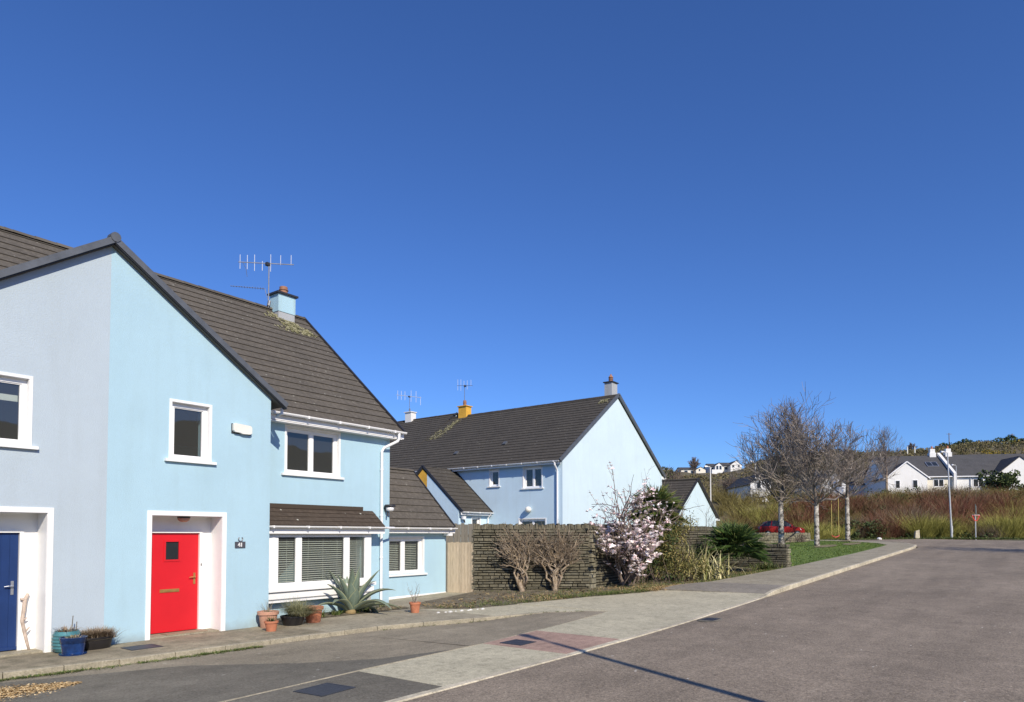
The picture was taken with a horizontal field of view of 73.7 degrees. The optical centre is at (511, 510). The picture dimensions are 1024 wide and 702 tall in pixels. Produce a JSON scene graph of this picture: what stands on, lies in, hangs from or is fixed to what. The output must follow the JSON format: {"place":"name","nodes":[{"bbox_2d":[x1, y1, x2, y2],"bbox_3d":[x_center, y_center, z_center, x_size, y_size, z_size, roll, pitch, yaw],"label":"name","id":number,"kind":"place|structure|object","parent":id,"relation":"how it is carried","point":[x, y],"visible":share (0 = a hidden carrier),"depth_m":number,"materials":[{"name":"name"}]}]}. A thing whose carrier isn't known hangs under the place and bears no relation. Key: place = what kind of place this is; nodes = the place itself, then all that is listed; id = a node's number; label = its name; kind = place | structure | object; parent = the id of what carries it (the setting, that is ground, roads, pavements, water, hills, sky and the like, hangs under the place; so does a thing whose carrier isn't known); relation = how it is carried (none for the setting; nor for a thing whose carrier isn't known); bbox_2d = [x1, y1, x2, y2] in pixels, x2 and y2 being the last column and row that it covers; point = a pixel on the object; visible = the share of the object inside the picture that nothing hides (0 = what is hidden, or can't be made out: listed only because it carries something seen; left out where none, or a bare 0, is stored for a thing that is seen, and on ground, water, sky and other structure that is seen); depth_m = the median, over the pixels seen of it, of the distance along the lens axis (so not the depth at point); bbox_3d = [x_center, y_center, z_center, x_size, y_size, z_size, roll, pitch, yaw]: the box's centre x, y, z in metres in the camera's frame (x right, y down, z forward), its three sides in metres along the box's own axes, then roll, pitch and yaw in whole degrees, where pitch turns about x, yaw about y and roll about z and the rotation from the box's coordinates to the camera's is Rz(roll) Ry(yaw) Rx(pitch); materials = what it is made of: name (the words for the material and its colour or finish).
{"place":"outdoors","nodes":[
{"label":"outdoors","id":0,"kind":"place"},
{"bbox_2d":[0,661,183,682],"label":"lane edge","id":1,"kind":"object","parent":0,"point":[143,666],"visible":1,"depth_m":9.95,"materials":[{"name":"concrete"}]},
{"bbox_2d":[0,610,583,681],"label":"kerb weeds","id":2,"kind":"object","parent":1,"relation":"on","point":[90,668],"visible":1,"depth_m":10.52,"materials":[{"name":"green plant"}]},
{"bbox_2d":[0,625,323,671],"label":"house pavement","id":3,"kind":"structure","parent":0,"point":[113,651],"depth_m":11.66,"materials":[{"name":"grey concrete"}]},
{"bbox_2d":[0,226,121,656],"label":"terraced house","id":4,"kind":"structure","parent":3,"relation":"on","point":[54,347],"depth_m":11.20,"materials":[{"name":"white paint"}]},
{"bbox_2d":[0,533,18,650],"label":"door","id":5,"kind":"structure","parent":4,"relation":"in","point":[8,541],"depth_m":10.97,"materials":[{"name":"blue paint"}]},
{"bbox_2d":[0,376,38,449],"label":"window","id":6,"kind":"structure","parent":4,"relation":"in","point":[11,443],"depth_m":10.85,"materials":[{"name":"white plastic"}]},
{"bbox_2d":[20,593,29,649],"bbox_3d":[-7.889,1.802,11.060,0.153,0.928,0.099,1,-2,-34],"label":"driftwood branch","id":7,"kind":"object","parent":4,"relation":"on","point":[23,618],"visible":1,"depth_m":11.03,"materials":[{"name":"brown wood"}]},
{"bbox_2d":[51,629,80,652],"bbox_3d":[-7.210,2.114,11.049,0.424,0.340,0.424,-2,-3,37],"label":"plant pot","id":8,"kind":"object","parent":3,"relation":"on","point":[56,644],"visible":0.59,"depth_m":10.88,"materials":[{"name":"teal ceramic"}]},
{"bbox_2d":[58,635,87,655],"bbox_3d":[-6.956,2.136,10.820,0.396,0.280,0.396,-2,-3,37],"label":"plant pot","id":9,"kind":"object","parent":3,"relation":"on","point":[71,646],"visible":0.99,"depth_m":10.69,"materials":[{"name":"blue ceramic"}]},
{"bbox_2d":[84,636,113,650],"bbox_3d":[-6.944,2.197,11.334,0.322,0.200,0.620,-2,-3,37],"label":"planter","id":10,"kind":"object","parent":3,"relation":"on","point":[97,643],"visible":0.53,"depth_m":11.26,"materials":[{"name":"black plastic"}]},
{"bbox_2d":[80,624,121,638],"bbox_3d":[-6.954,2.014,11.382,0.766,0.229,1.090,-2,-3,37],"label":"heather","id":11,"kind":"object","parent":10,"relation":"in","point":[98,632],"visible":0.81,"depth_m":11.35,"materials":[{"name":"brown plant"}]},
{"bbox_2d":[121,644,162,650],"bbox_3d":[-6.214,2.301,11.470,0.410,0.026,0.510,-2,-3,37],"label":"manhole cover","id":12,"kind":"object","parent":3,"relation":"on","point":[140,647],"visible":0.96,"depth_m":11.41,"materials":[{"name":"metal"}]},
{"bbox_2d":[13,229,457,643],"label":"terraced house","id":13,"kind":"structure","parent":3,"relation":"on","point":[300,486],"depth_m":14.00,"materials":[{"name":"blue paint"}]},
{"bbox_2d":[150,533,198,633],"bbox_3d":[-6.481,1.371,13.098,0.107,1.883,0.942,-2,-3,37],"label":"door","id":14,"kind":"structure","parent":13,"relation":"in","point":[174,561],"depth_m":13.10,"materials":[{"name":"red paint"}]},
{"bbox_2d":[161,629,207,635],"bbox_3d":[-6.235,2.315,12.999,0.270,0.016,0.780,-2,-3,37],"label":"doorstep","id":15,"kind":"object","parent":13,"relation":"on","point":[183,632],"visible":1,"depth_m":12.90,"materials":[{"name":"concrete"}]},
{"bbox_2d":[164,403,216,464],"bbox_3d":[-6.140,-1.458,13.004,0.215,1.112,0.990,-2,-3,37],"label":"window","id":16,"kind":"structure","parent":13,"relation":"in","point":[175,458],"depth_m":13.11,"materials":[{"name":"white plastic"}]},
{"bbox_2d":[231,423,251,434],"bbox_3d":[-5.453,-1.645,13.789,0.090,0.200,0.420,-2,-3,37],"label":"alarm box","id":17,"kind":"object","parent":13,"relation":"attached to","point":[237,428],"visible":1,"depth_m":13.73,"materials":[{"name":"beige plastic"}]},
{"bbox_2d":[233,254,293,307],"bbox_3d":[-7.244,-6.702,19.836,1.722,1.580,0.287,1,-2,-15],"label":"television aerial","id":18,"kind":"object","parent":13,"relation":"attached to","point":[268,264],"visible":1,"depth_m":19.87,"materials":[{"name":"metal"}]},
{"bbox_2d":[281,428,343,479],"bbox_3d":[-4.759,-1.344,16.273,0.215,1.112,1.760,-2,-3,37],"label":"window","id":19,"kind":"structure","parent":13,"relation":"in","point":[309,473],"depth_m":16.30,"materials":[{"name":"white plastic"}]},
{"bbox_2d":[269,534,375,603],"bbox_3d":[-4.580,1.299,16.008,0.410,1.520,3.320,-2,-3,37],"label":"bay window","id":20,"kind":"structure","parent":13,"relation":"in","point":[310,589],"depth_m":15.76,"materials":[{"name":"white plastic"}]},
{"bbox_2d":[389,538,427,576],"bbox_3d":[-3.251,1.342,19.756,0.295,1.087,2.010,-2,-3,37],"label":"window","id":21,"kind":"structure","parent":13,"relation":"in","point":[402,540],"depth_m":19.90,"materials":[{"name":"white plastic"}]},
{"bbox_2d":[257,610,278,627],"bbox_3d":[-4.977,2.213,13.922,0.428,0.330,0.428,-2,-3,37],"label":"plant pot","id":22,"kind":"object","parent":3,"relation":"on","point":[262,614],"visible":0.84,"depth_m":13.77,"materials":[{"name":"ceramic"}]},
{"bbox_2d":[264,620,278,631],"bbox_3d":[-4.723,2.258,13.392,0.275,0.206,0.275,-2,-3,37],"label":"plant pot","id":23,"kind":"object","parent":3,"relation":"on","point":[270,626],"visible":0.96,"depth_m":13.30,"materials":[{"name":"ceramic"}]},
{"bbox_2d":[0,649,451,701],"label":"lane","id":24,"kind":"structure","parent":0,"point":[206,683],"depth_m":8.97,"materials":[{"name":"grey asphalt"}]},
{"bbox_2d":[0,681,81,700],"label":"wood chips","id":25,"kind":"object","parent":24,"relation":"on","point":[28,688],"visible":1,"depth_m":8.60,"materials":[{"name":"beige wood"}]},
{"bbox_2d":[0,611,580,678],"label":"house kerb","id":26,"kind":"structure","parent":0,"point":[84,665],"depth_m":11.70,"materials":[{"name":"grey concrete"}]},
{"bbox_2d":[159,634,465,665],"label":"driveway","id":27,"kind":"structure","parent":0,"point":[343,648],"depth_m":11.32,"materials":[{"name":"concrete"}]},
{"bbox_2d":[226,671,442,701],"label":"footpath asphalt","id":28,"kind":"structure","parent":0,"point":[370,687],"depth_m":8.22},
{"bbox_2d":[293,683,355,696],"bbox_3d":[-2.278,2.183,8.304,0.490,0.026,0.550,-1,-2,31],"label":"manhole cover","id":29,"kind":"object","parent":28,"relation":"on","point":[323,689],"visible":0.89,"depth_m":8.29,"materials":[{"name":"metal"}]},
{"bbox_2d":[277,605,407,621],"bbox_3d":[-4.229,2.415,15.987,1.150,0.058,4.010,-2,-3,37],"label":"planting bed","id":30,"kind":"object","parent":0,"point":[329,614],"visible":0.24,"depth_m":16.38,"materials":[{"name":"soil"}]},
{"bbox_2d":[321,605,386,616],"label":"bed weeds","id":31,"kind":"object","parent":30,"relation":"on","point":[334,613],"visible":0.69,"depth_m":15.96,"materials":[{"name":"green plant"}]},
{"bbox_2d":[318,566,400,613],"bbox_3d":[-3.599,2.051,16.021,1.619,1.500,1.922,-2,-3,37],"label":"agave","id":32,"kind":"object","parent":30,"relation":"on","point":[351,599],"visible":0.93,"depth_m":16.03,"materials":[{"name":"green plant"}]},
{"bbox_2d":[277,608,489,631],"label":"sidewalk","id":33,"kind":"structure","parent":0,"point":[329,624],"depth_m":15.18,"materials":[{"name":"grey concrete"}]},
{"bbox_2d":[280,615,305,625],"bbox_3d":[-4.585,2.286,14.275,0.510,0.206,0.510,-2,-3,37],"label":"plant pot","id":34,"kind":"object","parent":33,"relation":"on","point":[287,620],"visible":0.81,"depth_m":14.09,"materials":[{"name":"black plastic"}]},
{"bbox_2d":[270,593,333,616],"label":"fescue grass","id":35,"kind":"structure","parent":34,"relation":"in","point":[299,609],"depth_m":14.18,"materials":[{"name":"green plant"}]},
{"bbox_2d":[305,605,323,622],"bbox_3d":[-4.282,2.232,14.713,0.439,0.340,0.439,-2,-3,37],"label":"plant pot","id":36,"kind":"object","parent":33,"relation":"on","point":[314,618],"visible":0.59,"depth_m":14.58,"materials":[{"name":"ceramic"}]},
{"bbox_2d":[409,602,420,612],"bbox_3d":[-2.323,2.316,16.354,0.286,0.250,0.286,-2,-3,37],"label":"plant pot","id":37,"kind":"object","parent":33,"relation":"on","point":[414,607],"visible":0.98,"depth_m":16.26,"materials":[{"name":"ceramic"}]},
{"bbox_2d":[220,611,606,701],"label":"footpath edging","id":38,"kind":"object","parent":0,"point":[379,665],"visible":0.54,"depth_m":9.56,"materials":[{"name":"grey concrete"}]},
{"bbox_2d":[389,592,463,607],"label":"side path","id":39,"kind":"structure","parent":0,"point":[404,602],"depth_m":19.46,"materials":[{"name":"grey concrete"}]},
{"bbox_2d":[360,644,563,685],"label":"footpath","id":40,"kind":"structure","parent":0,"point":[455,666],"depth_m":9.88,"materials":[{"name":"concrete"}]},
{"bbox_2d":[350,611,605,645],"bbox_3d":[-0.335,2.415,14.732,3.328,0.150,5.480,-2,-3,37],"label":"lane mouth","id":41,"kind":"object","parent":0,"point":[470,633],"visible":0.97,"depth_m":13.80},
{"bbox_2d":[0,0,1023,470],"label":"sky","id":42,"kind":"structure","parent":0,"point":[718,210],"materials":[{"name":"blue"}]},
{"bbox_2d":[424,604,600,615],"bbox_3d":[-0.025,2.492,16.636,4.190,0.183,2.100,-2,-3,37],"label":"pavement corner","id":43,"kind":"object","parent":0,"point":[506,610],"visible":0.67,"depth_m":16.63,"materials":[{"name":"concrete"}]},
{"bbox_2d":[7,539,1023,650],"bbox_3d":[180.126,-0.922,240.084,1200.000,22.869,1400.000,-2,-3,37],"label":"ground","id":44,"kind":"structure","parent":0,"point":[465,645],"depth_m":17.80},
{"bbox_2d":[390,411,497,484],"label":"terraced house","id":45,"kind":"structure","parent":44,"relation":"on","point":[419,431],"depth_m":42.36,"materials":[{"name":"tile"}]},
{"bbox_2d":[393,400,544,524],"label":"terraced house","id":46,"kind":"structure","parent":44,"relation":"on","point":[452,442],"depth_m":38.90,"materials":[{"name":"tile"}]},
{"bbox_2d":[446,523,507,543],"bbox_3d":[-1.875,1.662,23.103,3.580,2.490,0.182,1,-2,-17],"label":"timber fence","id":47,"kind":"object","parent":44,"relation":"on","point":[463,532],"visible":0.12,"depth_m":23.10,"materials":[{"name":"beige wood"}]},
{"bbox_2d":[422,374,665,524],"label":"terraced house","id":48,"kind":"structure","parent":44,"relation":"on","point":[571,449],"depth_m":33.90,"materials":[{"name":"paint"}]},
{"bbox_2d":[521,467,543,489],"bbox_3d":[0.998,-1.531,32.340,1.310,1.027,0.215,-2,-3,37],"label":"window","id":49,"kind":"structure","parent":48,"relation":"in","point":[534,486],"depth_m":32.37,"materials":[{"name":"white plastic"}]},
{"bbox_2d":[472,523,719,590],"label":"stone wall","id":50,"kind":"structure","parent":44,"relation":"on","point":[591,569],"depth_m":21.03,"materials":[{"name":"stone"}]},
{"bbox_2d":[446,542,473,592],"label":"garden gate","id":51,"kind":"structure","parent":50,"relation":"attached to","point":[459,567],"depth_m":21.03,"materials":[{"name":"brown wood"}]},
{"bbox_2d":[662,478,719,526],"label":"annexe","id":52,"kind":"structure","parent":44,"relation":"on","point":[693,488],"depth_m":44.02,"materials":[{"name":"paint"}]},
{"bbox_2d":[722,543,791,567],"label":"stone wall","id":53,"kind":"structure","parent":44,"relation":"on","point":[780,553],"depth_m":28.85,"materials":[{"name":"stone"}]},
{"bbox_2d":[750,532,810,542],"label":"stone wall","id":54,"kind":"structure","parent":44,"relation":"on","point":[770,538],"depth_m":52.71,"materials":[{"name":"stone"}]},
{"bbox_2d":[723,484,1023,538],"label":"red dogwood","id":55,"kind":"object","parent":44,"relation":"on","point":[969,508],"visible":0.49,"depth_m":69.07,"materials":[{"name":"red plant"}]},
{"bbox_2d":[770,485,1022,539],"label":"ivy undergrowth","id":56,"kind":"object","parent":44,"relation":"on","point":[866,524],"visible":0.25,"depth_m":63.29,"materials":[{"name":"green plant"}]},
{"bbox_2d":[841,480,1011,539],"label":"brown brambles","id":57,"kind":"object","parent":44,"relation":"on","point":[995,531],"visible":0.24,"depth_m":65.25,"materials":[{"name":"brown plant"}]},
{"bbox_2d":[940,451,952,539],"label":"street lamp","id":58,"kind":"object","parent":44,"relation":"on","point":[951,530],"visible":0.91,"depth_m":60.54,"materials":[{"name":"metal"}]},
{"bbox_2d":[483,630,617,653],"bbox_3d":[0.662,2.314,11.997,1.836,0.061,1.800,-2,-3,37],"label":"footpath patch","id":59,"kind":"object","parent":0,"point":[563,643],"visible":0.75,"depth_m":11.92,"materials":[{"name":"pink concrete"}]},
{"bbox_2d":[500,639,535,645],"bbox_3d":[0.106,2.289,11.827,0.450,0.026,0.470,-2,-3,37],"label":"manhole cover","id":60,"kind":"object","parent":59,"relation":"on","point":[518,642],"visible":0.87,"depth_m":11.79,"materials":[{"name":"metal"}]},
{"bbox_2d":[420,566,784,608],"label":"verge","id":61,"kind":"structure","parent":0,"point":[469,596],"depth_m":19.54,"materials":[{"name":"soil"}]},
{"bbox_2d":[491,522,545,591],"bbox_3d":[0.206,1.466,20.554,1.758,2.265,1.031,0,-2,6],"label":"pollarded shrub","id":62,"kind":"object","parent":61,"relation":"on","point":[521,585],"visible":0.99,"depth_m":20.52,"materials":[{"name":"brown plant"}]},
{"bbox_2d":[527,522,595,590],"bbox_3d":[1.444,1.404,20.608,2.142,2.332,1.097,0,-2,-1],"label":"pollarded shrub","id":63,"kind":"object","parent":61,"relation":"on","point":[555,580],"visible":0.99,"depth_m":20.64,"materials":[{"name":"brown plant"}]},
{"bbox_2d":[422,568,775,606],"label":"dead leaves","id":64,"kind":"object","parent":61,"relation":"on","point":[550,591],"visible":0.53,"depth_m":19.67,"materials":[{"name":"brown plant"}]},
{"bbox_2d":[583,462,703,586],"bbox_3d":[3.817,0.397,21.716,3.380,4.076,3.787,-2,-3,37],"label":"magnolia","id":65,"kind":"object","parent":61,"relation":"on","point":[632,550],"visible":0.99,"depth_m":21.47,"materials":[{"name":"pink plant"}]},
{"bbox_2d":[615,527,682,583],"bbox_3d":[4.133,1.606,22.856,3.341,2.222,1.328,0,-2,-3],"label":"evergreen bush","id":66,"kind":"object","parent":61,"relation":"on","point":[647,569],"visible":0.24,"depth_m":22.74,"materials":[{"name":"green plant"}]},
{"bbox_2d":[622,482,690,580],"bbox_3d":[5.000,0.768,23.631,2.360,3.621,2.360,-2,-3,37],"label":"fan palm","id":67,"kind":"object","parent":61,"relation":"on","point":[662,495],"visible":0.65,"depth_m":23.27,"materials":[{"name":"green plant"}]},
{"bbox_2d":[630,510,710,580],"bbox_3d":[5.059,1.213,23.389,3.303,2.523,2.152,1,-2,-17],"label":"tangled shrub","id":68,"kind":"object","parent":61,"relation":"on","point":[675,569],"visible":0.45,"depth_m":23.15,"materials":[{"name":"green plant"}]},
{"bbox_2d":[685,538,716,567],"bbox_3d":[7.210,1.685,26.109,1.397,1.268,0.922,0,-2,1],"label":"ivy bush","id":69,"kind":"object","parent":61,"relation":"on","point":[701,547],"visible":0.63,"depth_m":26.08,"materials":[{"name":"green plant"}]},
{"bbox_2d":[666,543,745,580],"bbox_3d":[6.728,1.694,23.819,2.814,1.518,2.592,-2,-3,37],"label":"flax","id":70,"kind":"object","parent":61,"relation":"on","point":[705,575],"visible":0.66,"depth_m":23.70,"materials":[{"name":"green plant"}]},
{"bbox_2d":[697,517,771,562],"bbox_3d":[8.819,1.147,27.054,2.882,1.889,3.131,-2,-3,37],"label":"fan palm","id":71,"kind":"object","parent":61,"relation":"on","point":[731,536],"visible":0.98,"depth_m":26.46,"materials":[{"name":"green plant"}]},
{"bbox_2d":[747,561,786,569],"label":"tall weeds","id":72,"kind":"object","parent":61,"relation":"on","point":[765,566],"visible":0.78,"depth_m":27.86,"materials":[{"name":"green plant"}]},
{"bbox_2d":[537,611,694,638],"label":"sidewalk","id":73,"kind":"structure","parent":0,"point":[614,624],"depth_m":13.99,"materials":[{"name":"concrete"}]},
{"bbox_2d":[519,590,762,616],"bbox_3d":[3.572,2.396,18.379,4.843,0.218,5.000,-2,-3,37],"label":"footpath apron","id":74,"kind":"object","parent":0,"point":[682,603],"visible":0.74,"depth_m":17.77,"materials":[{"name":"concrete"}]},
{"bbox_2d":[384,540,916,701],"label":"kerb","id":75,"kind":"structure","parent":0,"point":[767,594],"depth_m":12.75,"materials":[{"name":"concrete"}]},
{"bbox_2d":[404,547,1023,701],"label":"road","id":76,"kind":"structure","parent":0,"point":[932,624],"depth_m":11.00,"materials":[{"name":"grey asphalt"}]},
{"bbox_2d":[661,582,783,593],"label":"footpath slab","id":77,"kind":"structure","parent":0,"point":[731,587],"depth_m":20.40,"materials":[{"name":"concrete"}]},
{"bbox_2d":[718,540,884,565],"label":"lawn","id":78,"kind":"structure","parent":0,"point":[814,551],"depth_m":39.58,"materials":[{"name":"green plant"}]},
{"bbox_2d":[726,384,841,543],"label":"birch tree","id":79,"kind":"object","parent":78,"relation":"on","point":[774,440],"visible":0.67,"depth_m":49.48,"materials":[{"name":"grey plant"}]},
{"bbox_2d":[752,414,876,545],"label":"birch tree","id":80,"kind":"object","parent":78,"relation":"on","point":[810,460],"visible":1,"depth_m":44.60,"materials":[{"name":"grey plant"}]},
{"bbox_2d":[789,421,899,541],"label":"birch tree","id":81,"kind":"object","parent":78,"relation":"on","point":[847,495],"visible":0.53,"depth_m":53.37,"materials":[{"name":"grey plant"}]},
{"bbox_2d":[710,547,908,584],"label":"footpath","id":82,"kind":"structure","parent":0,"point":[788,575],"depth_m":26.22,"materials":[{"name":"grey concrete"}]},
{"bbox_2d":[664,445,1023,526],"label":"hill","id":83,"kind":"structure","parent":0,"point":[1017,451],"depth_m":191.06,"materials":[{"name":"green plant"}]},
{"bbox_2d":[676,467,705,473],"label":"house","id":84,"kind":"structure","parent":83,"relation":"on","point":[697,470],"depth_m":230.59,"materials":[{"name":"white paint"}]},
{"bbox_2d":[704,462,723,473],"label":"house","id":85,"kind":"structure","parent":83,"relation":"on","point":[718,466],"depth_m":228.25,"materials":[{"name":"white paint"}]},
{"bbox_2d":[717,472,736,497],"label":"bare tree","id":86,"kind":"object","parent":83,"relation":"on","point":[727,484],"visible":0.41,"depth_m":96.25,"materials":[{"name":"brown plant"}]},
{"bbox_2d":[721,460,741,471],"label":"house","id":87,"kind":"structure","parent":83,"relation":"on","point":[727,467],"depth_m":228.73,"materials":[{"name":"white paint"}]},
{"bbox_2d":[726,475,770,501],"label":"house","id":88,"kind":"structure","parent":83,"relation":"on","point":[744,485],"depth_m":89.04,"materials":[{"name":"grey stone"}]},
{"bbox_2d":[792,472,845,496],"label":"house","id":89,"kind":"structure","parent":83,"relation":"on","point":[840,491],"depth_m":90.18,"materials":[{"name":"white paint"}]},
{"bbox_2d":[815,469,864,499],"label":"bungalow","id":90,"kind":"object","parent":83,"relation":"on","point":[862,486],"visible":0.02,"depth_m":104.20,"materials":[{"name":"grey stone"}]},
{"bbox_2d":[661,440,1023,501],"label":"hill scrub","id":91,"kind":"object","parent":83,"relation":"on","point":[957,449],"visible":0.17,"depth_m":201.37,"materials":[{"name":"green plant"}]},
{"bbox_2d":[705,482,1023,539],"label":"olive dogwood","id":92,"kind":"object","parent":83,"relation":"on","point":[724,501],"visible":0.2,"depth_m":73.30,"materials":[{"name":"green plant"}]},
{"bbox_2d":[716,487,1023,539],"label":"yellow dogwood","id":93,"kind":"object","parent":83,"relation":"on","point":[928,528],"visible":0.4,"depth_m":61.98,"materials":[{"name":"plant"}]},
{"bbox_2d":[870,426,905,489],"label":"bare tree","id":94,"kind":"object","parent":83,"relation":"on","point":[888,449],"visible":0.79,"depth_m":84.07,"materials":[{"name":"grey plant"}]},
{"bbox_2d":[863,446,955,497],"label":"bungalow","id":95,"kind":"object","parent":83,"relation":"on","point":[931,468],"visible":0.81,"depth_m":95.28,"materials":[{"name":"white paint"}]},
{"bbox_2d":[942,446,1023,491],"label":"bungalow","id":96,"kind":"object","parent":83,"relation":"on","point":[966,468],"visible":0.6,"depth_m":95.10,"materials":[{"name":"paint"}]},
{"bbox_2d":[975,469,1023,491],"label":"round bush","id":97,"kind":"object","parent":83,"relation":"on","point":[1007,479],"visible":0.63,"depth_m":87.66,"materials":[{"name":"green plant"}]},
{"bbox_2d":[992,435,1020,444],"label":"hawthorn bush","id":98,"kind":"object","parent":83,"relation":"on","point":[1005,439],"visible":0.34,"depth_m":244.03,"materials":[{"name":"green plant"}]},
{"bbox_2d":[811,540,912,546],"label":"footpath corner","id":99,"kind":"object","parent":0,"point":[892,544],"visible":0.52,"depth_m":48.91,"materials":[{"name":"grey concrete"}]},
{"bbox_2d":[860,539,1023,547],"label":"junction road","id":100,"kind":"structure","parent":0,"point":[965,543],"depth_m":50.54,"materials":[{"name":"grey asphalt"}]},
{"bbox_2d":[755,520,804,532],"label":"parked car","id":101,"kind":"object","parent":100,"relation":"on","point":[768,527],"visible":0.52,"depth_m":61.22,"materials":[{"name":"red paint"}]},
{"bbox_2d":[812,536,1023,539],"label":"roadside grass","id":102,"kind":"structure","parent":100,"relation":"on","point":[1006,538],"depth_m":60.12,"materials":[{"name":"green plant"}]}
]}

